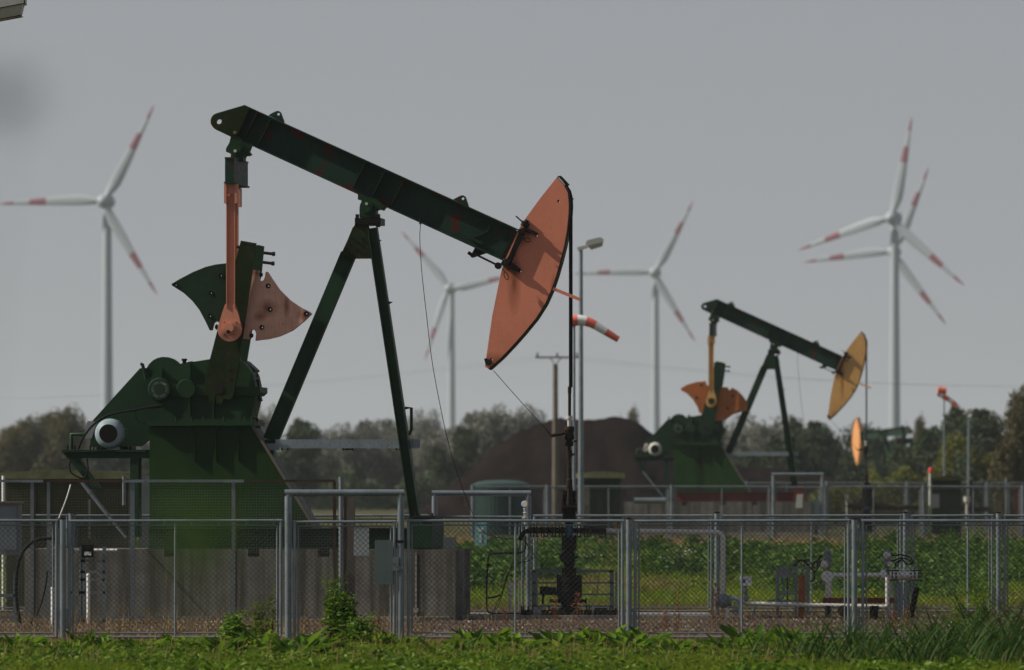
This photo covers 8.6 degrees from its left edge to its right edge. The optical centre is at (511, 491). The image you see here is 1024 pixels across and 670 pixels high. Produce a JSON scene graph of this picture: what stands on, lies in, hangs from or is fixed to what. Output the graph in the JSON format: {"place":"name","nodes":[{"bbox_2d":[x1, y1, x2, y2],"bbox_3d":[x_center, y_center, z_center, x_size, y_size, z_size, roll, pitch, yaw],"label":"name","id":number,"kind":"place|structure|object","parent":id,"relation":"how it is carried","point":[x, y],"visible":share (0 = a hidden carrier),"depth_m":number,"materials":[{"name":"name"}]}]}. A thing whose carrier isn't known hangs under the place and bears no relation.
{"place":"outdoors","nodes":[
{"label":"outdoors","id":0,"kind":"place"},
{"bbox_2d":[2,633,1009,644],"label":"dry verge grass","id":1,"kind":"structure","parent":0,"point":[443,639],"depth_m":100.17,"materials":[{"name":"green plant"}]},
{"bbox_2d":[1,507,1021,641],"bbox_3d":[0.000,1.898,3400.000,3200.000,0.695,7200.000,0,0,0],"label":"ground","id":2,"kind":"structure","parent":0,"point":[357,511],"depth_m":120.49,"materials":[{"name":"soil"}]},
{"bbox_2d":[0,501,24,622],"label":"electric cabinet","id":3,"kind":"object","parent":2,"relation":"on","point":[10,509],"visible":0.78,"depth_m":113.78,"materials":[{"name":"grey metal"}]},
{"bbox_2d":[0,0,26,21],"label":"lamp post","id":4,"kind":"object","parent":2,"relation":"on","point":[11,9],"visible":1,"depth_m":110.31,"materials":[{"name":"metal"}]},
{"bbox_2d":[0,421,34,499],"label":"tree","id":5,"kind":"object","parent":2,"relation":"on","point":[15,452],"visible":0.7,"depth_m":559.31,"materials":[{"name":"green plant"}]},
{"bbox_2d":[1,412,46,500],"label":"tree","id":6,"kind":"object","parent":2,"relation":"on","point":[37,439],"visible":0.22,"depth_m":569.84,"materials":[{"name":"green plant"}]},
{"bbox_2d":[0,55,57,156],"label":"tall roadside weed","id":7,"kind":"object","parent":2,"relation":"on","point":[14,92],"visible":1,"depth_m":7.00,"materials":[{"name":"grey plant"}]},
{"bbox_2d":[14,537,54,623],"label":"hose reel loop","id":8,"kind":"object","parent":2,"relation":"on","point":[18,565],"visible":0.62,"depth_m":113.58,"materials":[{"name":"black rubber"}]},
{"bbox_2d":[47,522,58,623],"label":"cable support","id":9,"kind":"object","parent":2,"relation":"on","point":[49,556],"visible":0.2,"depth_m":113.77,"materials":[{"name":"grey metal"}]},
{"bbox_2d":[31,403,86,470],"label":"tree","id":10,"kind":"object","parent":2,"relation":"on","point":[53,457],"visible":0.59,"depth_m":559.32,"materials":[{"name":"green plant"}]},
{"bbox_2d":[0,470,129,609],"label":"equipment shed","id":11,"kind":"structure","parent":2,"relation":"on","point":[111,506],"depth_m":124.55,"materials":[{"name":"grey metal"}]},
{"bbox_2d":[0,104,156,410],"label":"wind turbine","id":12,"kind":"object","parent":2,"relation":"on","point":[105,201],"visible":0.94,"depth_m":1615.43,"materials":[{"name":"white metal"}]},
{"bbox_2d":[71,545,105,623],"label":"meter stand","id":13,"kind":"object","parent":2,"relation":"on","point":[81,592],"visible":0.66,"depth_m":113.58,"materials":[{"name":"metal"}]},
{"bbox_2d":[77,417,119,470],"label":"tree","id":14,"kind":"object","parent":2,"relation":"on","point":[93,463],"visible":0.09,"depth_m":597.91,"materials":[{"name":"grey plant"}]},
{"bbox_2d":[138,475,148,547],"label":"steel stanchion","id":15,"kind":"object","parent":2,"relation":"on","point":[145,504],"visible":0.29,"depth_m":121.75,"materials":[{"name":"grey metal"}]},
{"bbox_2d":[0,480,335,620],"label":"crank guard fence","id":16,"kind":"object","parent":2,"relation":"on","point":[132,487],"visible":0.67,"depth_m":116.28,"materials":[{"name":"metal"}]},
{"bbox_2d":[110,480,264,669],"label":"tall roadside weed","id":17,"kind":"object","parent":2,"relation":"on","point":[210,524],"visible":1,"depth_m":9.00,"materials":[{"name":"green plant"}]},
{"bbox_2d":[189,637,255,652],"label":"dock plant","id":18,"kind":"object","parent":2,"relation":"on","point":[217,643],"visible":0.69,"depth_m":90.95,"materials":[{"name":"green plant"}]},
{"bbox_2d":[0,465,445,509],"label":"distant thicket","id":19,"kind":"object","parent":2,"relation":"on","point":[426,485],"visible":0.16,"depth_m":597.91,"materials":[{"name":"green plant"}]},
{"bbox_2d":[205,607,258,641],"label":"weed plant","id":20,"kind":"object","parent":2,"relation":"on","point":[237,625],"visible":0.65,"depth_m":97.37,"materials":[{"name":"green plant"}]},
{"bbox_2d":[25,548,469,620],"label":"concrete plinth","id":21,"kind":"structure","parent":2,"relation":"on","point":[436,579],"depth_m":117.51,"materials":[{"name":"concrete"}]},
{"bbox_2d":[62,105,580,559],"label":"pumpjack","id":22,"kind":"object","parent":21,"relation":"on","point":[195,420],"visible":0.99,"depth_m":118.04,"materials":[{"name":"green paint"}]},
{"bbox_2d":[226,628,293,647],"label":"dock plant","id":23,"kind":"object","parent":2,"relation":"on","point":[252,638],"visible":0.53,"depth_m":92.92,"materials":[{"name":"green plant"}]},
{"bbox_2d":[245,597,279,638],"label":"weed plant","id":24,"kind":"object","parent":2,"relation":"on","point":[261,631],"visible":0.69,"depth_m":98.48,"materials":[{"name":"green plant"}]},
{"bbox_2d":[275,417,324,505],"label":"tree","id":25,"kind":"object","parent":2,"relation":"on","point":[295,462],"visible":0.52,"depth_m":559.47,"materials":[{"name":"green plant"}]},
{"bbox_2d":[268,627,336,654],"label":"dock plant","id":26,"kind":"object","parent":2,"relation":"on","point":[281,647],"visible":0.8,"depth_m":89.48,"materials":[{"name":"green plant"}]},
{"bbox_2d":[319,575,361,641],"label":"weed plant","id":27,"kind":"object","parent":2,"relation":"on","point":[338,614],"visible":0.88,"depth_m":97.48,"materials":[{"name":"green plant"}]},
{"bbox_2d":[314,421,381,508],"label":"tree","id":28,"kind":"object","parent":2,"relation":"on","point":[358,460],"visible":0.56,"depth_m":637.80,"materials":[{"name":"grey plant"}]},
{"bbox_2d":[344,496,354,616],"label":"metal post","id":29,"kind":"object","parent":2,"relation":"on","point":[349,507],"depth_m":116.50,"materials":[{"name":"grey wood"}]},
{"bbox_2d":[336,611,380,642],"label":"weed plant","id":30,"kind":"object","parent":2,"relation":"on","point":[354,627],"visible":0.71,"depth_m":96.75,"materials":[{"name":"green plant"}]},
{"bbox_2d":[354,417,396,501],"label":"tree","id":31,"kind":"object","parent":2,"relation":"on","point":[385,424],"visible":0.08,"depth_m":679.20,"materials":[{"name":"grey plant"}]},
{"bbox_2d":[370,421,426,488],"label":"tree","id":32,"kind":"object","parent":2,"relation":"on","point":[390,468],"visible":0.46,"depth_m":639.23,"materials":[{"name":"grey plant"}]},
{"bbox_2d":[407,408,442,504],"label":"tree","id":33,"kind":"object","parent":2,"relation":"on","point":[427,423],"visible":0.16,"depth_m":698.55,"materials":[{"name":"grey plant"}]},
{"bbox_2d":[412,426,455,499],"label":"tree","id":34,"kind":"object","parent":2,"relation":"on","point":[423,451],"visible":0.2,"depth_m":619.23,"materials":[{"name":"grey plant"}]},
{"bbox_2d":[401,231,499,429],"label":"wind turbine","id":35,"kind":"object","parent":2,"relation":"on","point":[450,289],"visible":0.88,"depth_m":2321.96,"materials":[{"name":"white metal"}]},
{"bbox_2d":[427,425,487,489],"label":"tree","id":36,"kind":"object","parent":2,"relation":"on","point":[465,446],"visible":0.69,"depth_m":559.45,"materials":[{"name":"green plant"}]},
{"bbox_2d":[445,409,513,465],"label":"tree","id":37,"kind":"object","parent":2,"relation":"on","point":[492,430],"visible":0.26,"depth_m":598.56,"materials":[{"name":"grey plant"}]},
{"bbox_2d":[2,603,999,635],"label":"dry stalks","id":38,"kind":"object","parent":2,"relation":"on","point":[120,621],"visible":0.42,"depth_m":107.90,"materials":[{"name":"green plant"}]},
{"bbox_2d":[472,480,529,535],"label":"water tank","id":39,"kind":"object","parent":2,"relation":"on","point":[483,501],"visible":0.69,"depth_m":250.56,"materials":[{"name":"metal"}]},
{"bbox_2d":[478,402,538,439],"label":"tree","id":40,"kind":"object","parent":2,"relation":"on","point":[516,423],"visible":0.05,"depth_m":638.08,"materials":[{"name":"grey plant"}]},
{"bbox_2d":[0,567,1022,601],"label":"straw patches","id":41,"kind":"object","parent":2,"relation":"on","point":[606,580],"visible":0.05,"depth_m":144.77,"materials":[{"name":"brown plant"}]},
{"bbox_2d":[478,632,544,649],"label":"dock plant","id":42,"kind":"object","parent":2,"relation":"on","point":[516,638],"visible":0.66,"depth_m":92.36,"materials":[{"name":"green plant"}]},
{"bbox_2d":[0,489,1023,639],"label":"chain link fence","id":43,"kind":"object","parent":2,"relation":"on","point":[629,610],"visible":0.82,"depth_m":99.50,"materials":[{"name":"metal"}]},
{"bbox_2d":[293,520,403,640],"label":"gate","id":44,"kind":"structure","parent":43,"relation":"attached to","point":[386,565],"depth_m":99.47,"materials":[{"name":"metal"}]},
{"bbox_2d":[354,527,368,555],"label":"blank sign","id":45,"kind":"object","parent":44,"relation":"attached to","point":[364,534],"visible":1,"depth_m":99.52,"materials":[{"name":"white metal"}]},
{"bbox_2d":[0,490,1023,615],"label":"chain link fence","id":46,"kind":"object","parent":2,"relation":"on","point":[527,495],"visible":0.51,"depth_m":121.19,"materials":[{"name":"metal"}]},
{"bbox_2d":[439,515,523,611],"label":"gate","id":47,"kind":"structure","parent":46,"relation":"attached to","point":[446,541],"depth_m":120.00,"materials":[{"name":"metal"}]},
{"bbox_2d":[0,528,1023,591],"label":"weed bank","id":48,"kind":"structure","parent":2,"relation":"on","point":[737,565],"depth_m":164.48,"materials":[{"name":"green plant"}]},
{"bbox_2d":[0,543,1023,610],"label":"bank grass","id":49,"kind":"structure","parent":2,"relation":"on","point":[768,596],"depth_m":138.68,"materials":[{"name":"green plant"}]},
{"bbox_2d":[0,624,1023,664],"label":"verge seed stalks","id":50,"kind":"object","parent":2,"relation":"on","point":[565,655],"visible":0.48,"depth_m":88.02,"materials":[{"name":"green plant"}]},
{"bbox_2d":[0,597,1023,615],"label":"dry field edge","id":51,"kind":"object","parent":2,"relation":"on","point":[656,604],"visible":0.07,"depth_m":124.43,"materials":[{"name":"brown plant"}]},
{"bbox_2d":[456,533,605,592],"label":"weed thicket","id":52,"kind":"object","parent":2,"relation":"on","point":[551,558],"visible":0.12,"depth_m":152.04,"materials":[{"name":"green plant"}]},
{"bbox_2d":[535,353,578,523],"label":"power pole","id":53,"kind":"object","parent":2,"relation":"on","point":[555,441],"visible":0.96,"depth_m":329.89,"materials":[{"name":"metal"}]},
{"bbox_2d":[526,629,591,647],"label":"dock plant","id":54,"kind":"object","parent":2,"relation":"on","point":[546,638],"visible":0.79,"depth_m":94.96,"materials":[{"name":"green plant"}]},
{"bbox_2d":[518,486,605,609],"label":"wellhead","id":55,"kind":"object","parent":2,"relation":"on","point":[569,511],"visible":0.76,"depth_m":118.29,"materials":[{"name":"metal"}]},
{"bbox_2d":[531,570,616,609],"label":"railing","id":56,"kind":"object","parent":2,"relation":"on","point":[534,586],"visible":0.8,"depth_m":118.77,"materials":[{"name":"metal"}]},
{"bbox_2d":[135,533,1019,546],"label":"dry grass","id":57,"kind":"structure","parent":2,"relation":"on","point":[785,535],"depth_m":218.35,"materials":[{"name":"green plant"}]},
{"bbox_2d":[462,612,711,618],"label":"concrete slab","id":58,"kind":"structure","parent":2,"relation":"on","point":[687,615],"depth_m":117.90,"materials":[{"name":"grey concrete"}]},
{"bbox_2d":[486,526,534,613],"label":"instrument loop","id":59,"kind":"object","parent":58,"relation":"on","point":[509,586],"visible":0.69,"depth_m":118.08,"materials":[{"name":"metal"}]},
{"bbox_2d":[521,604,617,614],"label":"grating","id":60,"kind":"object","parent":58,"relation":"on","point":[604,610],"visible":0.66,"depth_m":118.25,"materials":[{"name":"metal"}]},
{"bbox_2d":[577,237,603,535],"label":"lamp post","id":61,"kind":"object","parent":2,"relation":"on","point":[594,243],"visible":0.78,"depth_m":189.94,"materials":[{"name":"metal"}]},
{"bbox_2d":[572,315,619,534],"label":"windsock","id":62,"kind":"object","parent":2,"relation":"on","point":[582,320],"visible":0.68,"depth_m":174.96,"materials":[{"name":"metal"}]},
{"bbox_2d":[576,472,624,536],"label":"equipment shed","id":63,"kind":"structure","parent":2,"relation":"on","point":[601,478],"depth_m":232.05,"materials":[{"name":"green metal"}]},
{"bbox_2d":[404,416,849,518],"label":"soil heap","id":64,"kind":"object","parent":2,"relation":"on","point":[612,444],"visible":0.38,"depth_m":395.30,"materials":[{"name":"brown soil"}]},
{"bbox_2d":[599,628,660,648],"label":"dock plant","id":65,"kind":"object","parent":2,"relation":"on","point":[637,638],"visible":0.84,"depth_m":93.05,"materials":[{"name":"green plant"}]},
{"bbox_2d":[576,202,695,433],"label":"wind turbine","id":66,"kind":"object","parent":2,"relation":"on","point":[658,285],"visible":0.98,"depth_m":2176.24,"materials":[{"name":"white metal"}]},
{"bbox_2d":[651,636,708,651],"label":"dock plant","id":67,"kind":"object","parent":2,"relation":"on","point":[666,643],"visible":0.68,"depth_m":91.54,"materials":[{"name":"green plant"}]},
{"bbox_2d":[624,502,817,534],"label":"concrete plinth","id":68,"kind":"structure","parent":2,"relation":"on","point":[632,508],"depth_m":258.12,"materials":[{"name":"concrete"}]},
{"bbox_2d":[634,299,870,503],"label":"pumpjack","id":69,"kind":"object","parent":68,"relation":"on","point":[696,444],"visible":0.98,"depth_m":258.69,"materials":[{"name":"green metal"}]},
{"bbox_2d":[470,473,1023,538],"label":"chain link fence","id":70,"kind":"object","parent":2,"relation":"on","point":[921,498],"visible":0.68,"depth_m":224.99,"materials":[{"name":"metal"}]},
{"bbox_2d":[774,486,820,538],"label":"gate","id":71,"kind":"structure","parent":70,"relation":"attached to","point":[815,506],"depth_m":224.97,"materials":[{"name":"metal"}]},
{"bbox_2d":[606,528,889,618],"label":"flow line","id":72,"kind":"object","parent":2,"relation":"on","point":[872,609],"visible":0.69,"depth_m":118.34,"materials":[{"name":"silver metal"}]},
{"bbox_2d":[722,412,805,465],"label":"tree","id":73,"kind":"object","parent":2,"relation":"on","point":[755,438],"visible":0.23,"depth_m":597.48,"materials":[{"name":"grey plant"}]},
{"bbox_2d":[722,613,822,658],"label":"reed clump","id":74,"kind":"object","parent":2,"relation":"on","point":[796,638],"visible":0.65,"depth_m":87.95,"materials":[{"name":"green plant"}]},
{"bbox_2d":[742,435,809,470],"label":"tree","id":75,"kind":"object","parent":2,"relation":"on","point":[777,445],"visible":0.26,"depth_m":469.86,"materials":[{"name":"green plant"}]},
{"bbox_2d":[752,555,823,615],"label":"junction box frame","id":76,"kind":"object","parent":2,"relation":"on","point":[779,573],"visible":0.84,"depth_m":118.88,"materials":[{"name":"metal"}]},
{"bbox_2d":[762,417,836,477],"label":"tree","id":77,"kind":"object","parent":2,"relation":"on","point":[818,433],"visible":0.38,"depth_m":519.86,"materials":[{"name":"green plant"}]},
{"bbox_2d":[737,451,890,487],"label":"green thicket","id":78,"kind":"object","parent":2,"relation":"on","point":[847,464],"visible":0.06,"depth_m":517.80,"materials":[{"name":"green plant"}]},
{"bbox_2d":[750,607,903,661],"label":"reed clump","id":79,"kind":"object","parent":2,"relation":"on","point":[846,650],"visible":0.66,"depth_m":86.98,"materials":[{"name":"green plant"}]},
{"bbox_2d":[804,622,923,665],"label":"reed clump","id":80,"kind":"object","parent":2,"relation":"on","point":[854,651],"visible":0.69,"depth_m":85.02,"materials":[{"name":"green plant"}]},
{"bbox_2d":[719,529,1023,599],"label":"weed thicket","id":81,"kind":"object","parent":2,"relation":"on","point":[924,572],"visible":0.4,"depth_m":150.64,"materials":[{"name":"green plant"}]},
{"bbox_2d":[804,167,946,324],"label":"wind turbine","id":82,"kind":"object","parent":2,"relation":"on","point":[907,274],"visible":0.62,"depth_m":1938.10,"materials":[{"name":"white metal"}]},
{"bbox_2d":[836,422,917,471],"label":"tree","id":83,"kind":"object","parent":2,"relation":"on","point":[873,445],"visible":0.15,"depth_m":558.99,"materials":[{"name":"green plant"}]},
{"bbox_2d":[798,117,964,440],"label":"wind turbine","id":84,"kind":"object","parent":2,"relation":"on","point":[893,217],"visible":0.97,"depth_m":1722.37,"materials":[{"name":"white metal"}]},
{"bbox_2d":[850,417,916,479],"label":"pumpjack","id":85,"kind":"object","parent":2,"relation":"on","point":[858,436],"visible":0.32,"depth_m":510.77,"materials":[{"name":"green paint"}]},
{"bbox_2d":[815,606,951,658],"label":"reed clump","id":86,"kind":"object","parent":2,"relation":"on","point":[887,637],"visible":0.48,"depth_m":87.39,"materials":[{"name":"green plant"}]},
{"bbox_2d":[745,481,1023,528],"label":"chain link fence","id":87,"kind":"object","parent":2,"relation":"on","point":[985,502],"visible":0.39,"depth_m":284.99,"materials":[{"name":"metal"}]},
{"bbox_2d":[806,479,963,523],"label":"bushes","id":88,"kind":"object","parent":2,"relation":"on","point":[839,498],"visible":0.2,"depth_m":337.81,"materials":[{"name":"green plant"}]},
{"bbox_2d":[842,618,970,663],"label":"reed clump","id":89,"kind":"object","parent":2,"relation":"on","point":[911,654],"visible":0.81,"depth_m":84.98,"materials":[{"name":"green plant"}]},
{"bbox_2d":[885,425,942,477],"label":"tree","id":90,"kind":"object","parent":2,"relation":"on","point":[900,454],"visible":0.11,"depth_m":498.30,"materials":[{"name":"green plant"}]},
{"bbox_2d":[845,474,989,531],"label":"wellhead","id":91,"kind":"object","parent":2,"relation":"on","point":[864,501],"visible":0.66,"depth_m":258.97,"materials":[{"name":"black metal"}]},
{"bbox_2d":[856,603,1005,659],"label":"reed clump","id":92,"kind":"object","parent":2,"relation":"on","point":[924,636],"visible":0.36,"depth_m":86.95,"materials":[{"name":"green plant"}]},
{"bbox_2d":[867,432,1000,504],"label":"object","id":93,"kind":"object","parent":2,"relation":"on","point":[956,442],"visible":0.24,"depth_m":377.73,"materials":[{"name":"green plant"}]},
{"bbox_2d":[886,612,1016,664],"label":"reed clump","id":94,"kind":"object","parent":2,"relation":"on","point":[942,656],"visible":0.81,"depth_m":84.89,"materials":[{"name":"green plant"}]},
{"bbox_2d":[908,405,1007,474],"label":"tree","id":95,"kind":"object","parent":2,"relation":"on","point":[983,433],"visible":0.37,"depth_m":469.41,"materials":[{"name":"green plant"}]},
{"bbox_2d":[895,583,1023,654],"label":"reed clump","id":96,"kind":"object","parent":2,"relation":"on","point":[950,624],"visible":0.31,"depth_m":87.63,"materials":[{"name":"green plant"}]},
{"bbox_2d":[902,597,1023,661],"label":"reed clump","id":97,"kind":"object","parent":2,"relation":"on","point":[994,639],"visible":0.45,"depth_m":86.09,"materials":[{"name":"green plant"}]},
{"bbox_2d":[926,600,1023,664],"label":"reed clump","id":98,"kind":"object","parent":2,"relation":"on","point":[998,650],"visible":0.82,"depth_m":84.96,"materials":[{"name":"green plant"}]},
{"bbox_2d":[962,573,998,630],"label":"weed plant","id":99,"kind":"object","parent":2,"relation":"on","point":[981,598],"visible":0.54,"depth_m":97.95,"materials":[{"name":"green plant"}]},
{"bbox_2d":[950,450,1015,522],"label":"bush","id":100,"kind":"object","parent":2,"relation":"on","point":[959,468],"visible":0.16,"depth_m":347.83,"materials":[{"name":"green plant"}]},
{"bbox_2d":[986,384,1023,522],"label":"tree","id":101,"kind":"object","parent":2,"relation":"on","point":[1008,461],"visible":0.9,"depth_m":329.44,"materials":[{"name":"green plant"}]},
{"bbox_2d":[0,636,1023,669],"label":"foreground grass","id":102,"kind":"structure","parent":0,"point":[324,665],"depth_m":85.42,"materials":[{"name":"green plant"}]},
{"bbox_2d":[0,605,1023,640],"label":"gravel","id":103,"kind":"structure","parent":0,"point":[578,624],"depth_m":112.45,"materials":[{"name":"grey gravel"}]},
{"bbox_2d":[811,551,921,618],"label":"metering run","id":104,"kind":"object","parent":103,"relation":"on","point":[888,563],"visible":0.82,"depth_m":118.46,"materials":[{"name":"metal"}]},
{"bbox_2d":[0,0,1023,472],"label":"sky","id":105,"kind":"structure","parent":0,"point":[784,124],"materials":[{"name":"grey"}]},
{"bbox_2d":[924,467,963,534],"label":"equipment shed","id":106,"kind":"structure","parent":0,"point":[937,499],"depth_m":250.05,"materials":[{"name":"grey metal"}]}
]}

